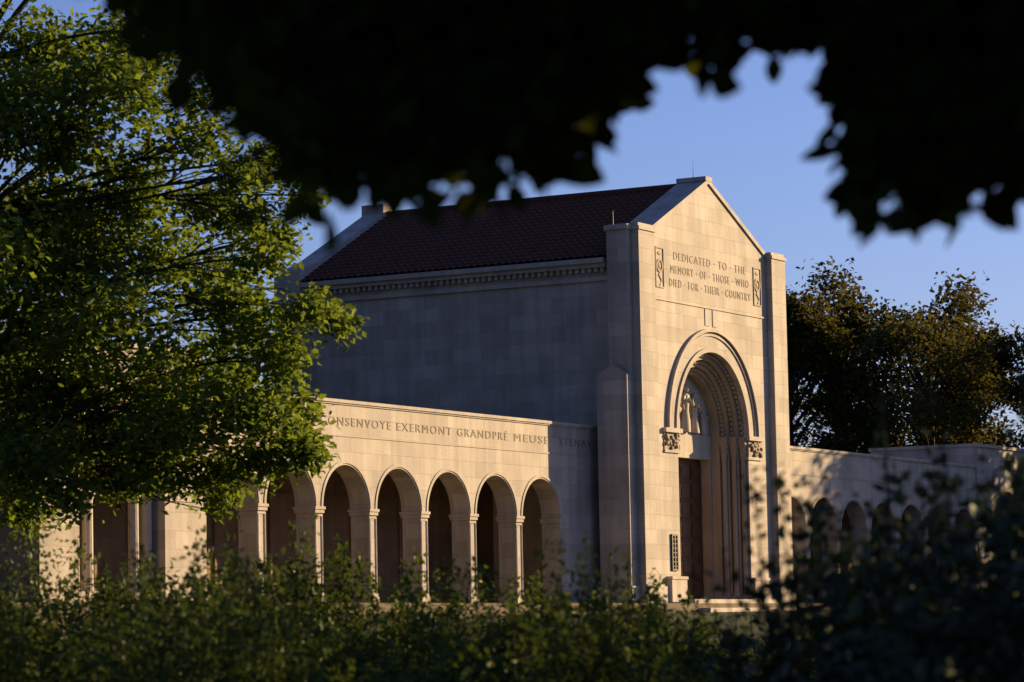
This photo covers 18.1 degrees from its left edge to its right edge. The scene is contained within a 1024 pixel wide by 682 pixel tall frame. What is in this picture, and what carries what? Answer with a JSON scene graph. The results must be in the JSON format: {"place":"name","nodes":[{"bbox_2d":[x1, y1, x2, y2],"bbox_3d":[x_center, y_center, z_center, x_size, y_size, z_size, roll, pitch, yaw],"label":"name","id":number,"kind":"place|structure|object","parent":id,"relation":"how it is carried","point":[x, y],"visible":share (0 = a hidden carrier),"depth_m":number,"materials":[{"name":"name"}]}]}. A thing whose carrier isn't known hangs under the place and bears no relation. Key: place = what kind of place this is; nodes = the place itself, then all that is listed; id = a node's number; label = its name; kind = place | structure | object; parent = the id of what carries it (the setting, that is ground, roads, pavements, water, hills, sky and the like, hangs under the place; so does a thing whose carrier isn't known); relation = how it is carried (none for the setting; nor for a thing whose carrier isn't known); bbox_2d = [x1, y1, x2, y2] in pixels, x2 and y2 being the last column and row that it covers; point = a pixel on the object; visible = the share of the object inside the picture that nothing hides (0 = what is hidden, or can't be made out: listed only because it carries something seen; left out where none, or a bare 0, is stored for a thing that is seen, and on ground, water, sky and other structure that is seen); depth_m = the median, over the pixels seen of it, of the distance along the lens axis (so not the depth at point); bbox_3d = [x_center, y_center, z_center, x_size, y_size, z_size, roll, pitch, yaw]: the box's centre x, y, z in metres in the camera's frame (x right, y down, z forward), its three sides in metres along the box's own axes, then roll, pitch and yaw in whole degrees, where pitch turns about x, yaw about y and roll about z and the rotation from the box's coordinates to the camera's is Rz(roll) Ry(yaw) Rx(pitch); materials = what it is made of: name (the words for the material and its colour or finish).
{"place":"outdoors","nodes":[
{"label":"outdoors","id":0,"kind":"place"},
{"bbox_2d":[0,0,1023,448],"label":"sky","id":1,"kind":"structure","parent":0,"point":[751,142],"materials":[{"name":"blue"}]},
{"bbox_2d":[313,607,957,675],"bbox_3d":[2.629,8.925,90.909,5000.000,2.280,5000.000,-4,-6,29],"label":"ground","id":2,"kind":"structure","parent":0,"point":[739,622],"depth_m":70.60,"materials":[{"name":"green plant"}]},
{"bbox_2d":[1,565,30,661],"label":"shrub","id":3,"kind":"object","parent":2,"relation":"on","point":[19,598],"visible":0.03,"depth_m":27.65,"materials":[{"name":"green plant"}]},
{"bbox_2d":[0,583,75,681],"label":"shrub","id":4,"kind":"object","parent":2,"relation":"on","point":[37,667],"visible":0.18,"depth_m":22.57,"materials":[{"name":"green plant"}]},
{"bbox_2d":[0,583,109,681],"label":"shrub","id":5,"kind":"object","parent":2,"relation":"on","point":[16,659],"visible":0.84,"depth_m":17.88,"materials":[{"name":"green plant"}]},
{"bbox_2d":[0,521,192,662],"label":"shrub","id":6,"kind":"object","parent":2,"relation":"on","point":[61,590],"visible":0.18,"depth_m":27.99,"materials":[{"name":"green plant"}]},
{"bbox_2d":[0,592,221,681],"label":"shrub","id":7,"kind":"object","parent":2,"relation":"on","point":[56,630],"visible":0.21,"depth_m":22.03,"materials":[{"name":"green plant"}]},
{"bbox_2d":[36,533,332,681],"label":"shrub","id":8,"kind":"object","parent":2,"relation":"on","point":[177,671],"visible":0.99,"depth_m":17.61,"materials":[{"name":"green plant"}]},
{"bbox_2d":[0,0,369,539],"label":"leafy tree","id":9,"kind":"object","parent":2,"relation":"on","point":[61,439],"visible":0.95,"depth_m":44.36,"materials":[{"name":"green plant"}]},
{"bbox_2d":[48,546,331,678],"bbox_3d":[-2.779,3.027,27.874,2.634,2.478,2.626,2,-6,-30],"label":"shrub","id":10,"kind":"object","parent":2,"relation":"on","point":[109,588],"visible":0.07,"depth_m":27.64,"materials":[{"name":"green plant"}]},
{"bbox_2d":[109,524,398,681],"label":"shrub","id":11,"kind":"object","parent":2,"relation":"on","point":[307,623],"visible":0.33,"depth_m":22.02,"materials":[{"name":"green plant"}]},
{"bbox_2d":[202,513,468,677],"bbox_3d":[-1.502,2.817,27.107,2.449,2.704,2.419,0,-5,-14],"label":"shrub","id":12,"kind":"object","parent":2,"relation":"on","point":[343,591],"visible":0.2,"depth_m":26.97,"materials":[{"name":"green plant"}]},
{"bbox_2d":[276,634,487,681],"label":"shrub","id":13,"kind":"object","parent":2,"relation":"on","point":[378,674],"visible":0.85,"depth_m":17.69,"materials":[{"name":"green plant"}]},
{"bbox_2d":[255,550,529,681],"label":"shrub","id":14,"kind":"object","parent":2,"relation":"on","point":[417,629],"visible":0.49,"depth_m":21.41,"materials":[{"name":"green plant"}]},
{"bbox_2d":[353,562,546,674],"bbox_3d":[-0.552,3.075,27.947,2.149,2.309,2.231,-1,-5,1],"label":"shrub","id":15,"kind":"object","parent":2,"relation":"on","point":[481,585],"visible":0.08,"depth_m":28.04,"materials":[{"name":"green plant"}]},
{"bbox_2d":[0,599,958,638],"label":"stone terrace","id":16,"kind":"structure","parent":2,"relation":"on","point":[722,604],"depth_m":89.62,"materials":[{"name":"stone"}]},
{"bbox_2d":[0,339,600,602],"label":"arcaded colonnade","id":17,"kind":"object","parent":16,"relation":"on","point":[392,486],"visible":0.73,"depth_m":83.13,"materials":[{"name":"stone"}]},
{"bbox_2d":[274,165,794,602],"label":"memorial chapel","id":18,"kind":"structure","parent":16,"relation":"on","point":[643,330],"depth_m":94.47,"materials":[{"name":"stone"}]},
{"bbox_2d":[678,458,703,598],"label":"double door","id":19,"kind":"structure","parent":18,"relation":"in","point":[690,506],"depth_m":96.08,"materials":[{"name":"brown wood"}]},
{"bbox_2d":[790,443,1023,602],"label":"arcaded colonnade","id":20,"kind":"object","parent":16,"relation":"on","point":[849,474],"visible":0.28,"depth_m":109.79,"materials":[{"name":"stone"}]},
{"bbox_2d":[412,567,692,681],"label":"shrub","id":21,"kind":"object","parent":2,"relation":"on","point":[508,661],"visible":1,"depth_m":17.43,"materials":[{"name":"green plant"}]},
{"bbox_2d":[102,0,1023,254],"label":"overhanging tree","id":22,"kind":"object","parent":2,"relation":"on","point":[395,104],"visible":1,"depth_m":6.28,"materials":[{"name":"green plant"}]},
{"bbox_2d":[464,568,717,669],"bbox_3d":[0.597,3.112,28.123,2.626,2.224,2.634,-3,-6,17],"label":"shrub","id":23,"kind":"object","parent":2,"relation":"on","point":[510,599],"visible":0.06,"depth_m":28.13,"materials":[{"name":"green plant"}]},
{"bbox_2d":[509,532,706,681],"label":"round shrub","id":24,"kind":"object","parent":2,"relation":"on","point":[605,638],"visible":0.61,"depth_m":18.40,"materials":[{"name":"green plant"}]},
{"bbox_2d":[478,585,755,681],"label":"shrub","id":25,"kind":"object","parent":2,"relation":"on","point":[699,634],"visible":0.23,"depth_m":20.98,"materials":[{"name":"green plant"}]},
{"bbox_2d":[643,610,796,676],"bbox_3d":[1.691,3.251,27.858,2.419,1.853,2.449,-4,-6,32],"label":"shrub","id":26,"kind":"object","parent":2,"relation":"on","point":[709,630],"visible":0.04,"depth_m":28.04,"materials":[{"name":"green plant"}]},
{"bbox_2d":[713,627,818,681],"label":"shrub","id":27,"kind":"object","parent":2,"relation":"on","point":[761,630],"visible":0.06,"depth_m":22.27,"materials":[{"name":"green plant"}]},
{"bbox_2d":[716,600,869,680],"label":"shrub","id":28,"kind":"object","parent":2,"relation":"on","point":[760,644],"visible":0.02,"depth_m":27.11,"materials":[{"name":"green plant"}]},
{"bbox_2d":[785,283,868,452],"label":"background tree","id":29,"kind":"object","parent":2,"relation":"on","point":[811,329],"visible":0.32,"depth_m":167.44,"materials":[{"name":"green plant"}]},
{"bbox_2d":[667,466,998,681],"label":"dark shrub","id":30,"kind":"object","parent":2,"relation":"on","point":[799,594],"visible":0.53,"depth_m":11.89,"materials":[{"name":"green plant"}]},
{"bbox_2d":[793,390,910,451],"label":"background tree","id":31,"kind":"object","parent":2,"relation":"on","point":[804,439],"visible":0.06,"depth_m":182.53,"materials":[{"name":"green plant"}]},
{"bbox_2d":[706,462,1003,680],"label":"dark shrub","id":32,"kind":"object","parent":2,"relation":"on","point":[779,482],"visible":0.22,"depth_m":12.29,"materials":[{"name":"green plant"}]},
{"bbox_2d":[791,255,923,453],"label":"background tree","id":33,"kind":"object","parent":2,"relation":"on","point":[850,303],"visible":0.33,"depth_m":170.71,"materials":[{"name":"green plant"}]},
{"bbox_2d":[698,384,1023,681],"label":"dark shrub","id":34,"kind":"object","parent":2,"relation":"on","point":[843,588],"visible":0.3,"depth_m":11.88,"materials":[{"name":"green plant"}]},
{"bbox_2d":[770,440,1023,681],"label":"dark shrub","id":35,"kind":"object","parent":2,"relation":"on","point":[931,637],"visible":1,"depth_m":10.23,"materials":[{"name":"green plant"}]},
{"bbox_2d":[793,368,1023,681],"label":"dark shrub","id":36,"kind":"object","parent":2,"relation":"on","point":[999,499],"visible":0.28,"depth_m":11.40,"materials":[{"name":"green plant"}]},
{"bbox_2d":[828,300,1016,453],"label":"background tree","id":37,"kind":"object","parent":2,"relation":"on","point":[927,413],"visible":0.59,"depth_m":165.93,"materials":[{"name":"green plant"}]},
{"bbox_2d":[888,268,1023,446],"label":"background tree","id":38,"kind":"object","parent":2,"relation":"on","point":[962,300],"visible":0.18,"depth_m":173.13,"materials":[{"name":"green plant"}]},
{"bbox_2d":[905,341,1020,445],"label":"background tree","id":39,"kind":"object","parent":2,"relation":"on","point":[995,417],"visible":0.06,"depth_m":184.39,"materials":[{"name":"green plant"}]},
{"bbox_2d":[955,473,1022,612],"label":"dark shrub","id":40,"kind":"object","parent":2,"relation":"on","point":[998,528],"depth_m":12.88,"materials":[{"name":"green plant"}]},
{"bbox_2d":[973,556,1023,678],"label":"dark shrub","id":41,"kind":"object","parent":2,"relation":"on","point":[1018,601],"visible":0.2,"depth_m":10.72,"materials":[{"name":"green plant"}]},
{"bbox_2d":[995,367,1023,447],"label":"background tree","id":42,"kind":"object","parent":2,"relation":"on","point":[1016,390],"visible":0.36,"depth_m":166.17,"materials":[{"name":"green plant"}]}
]}

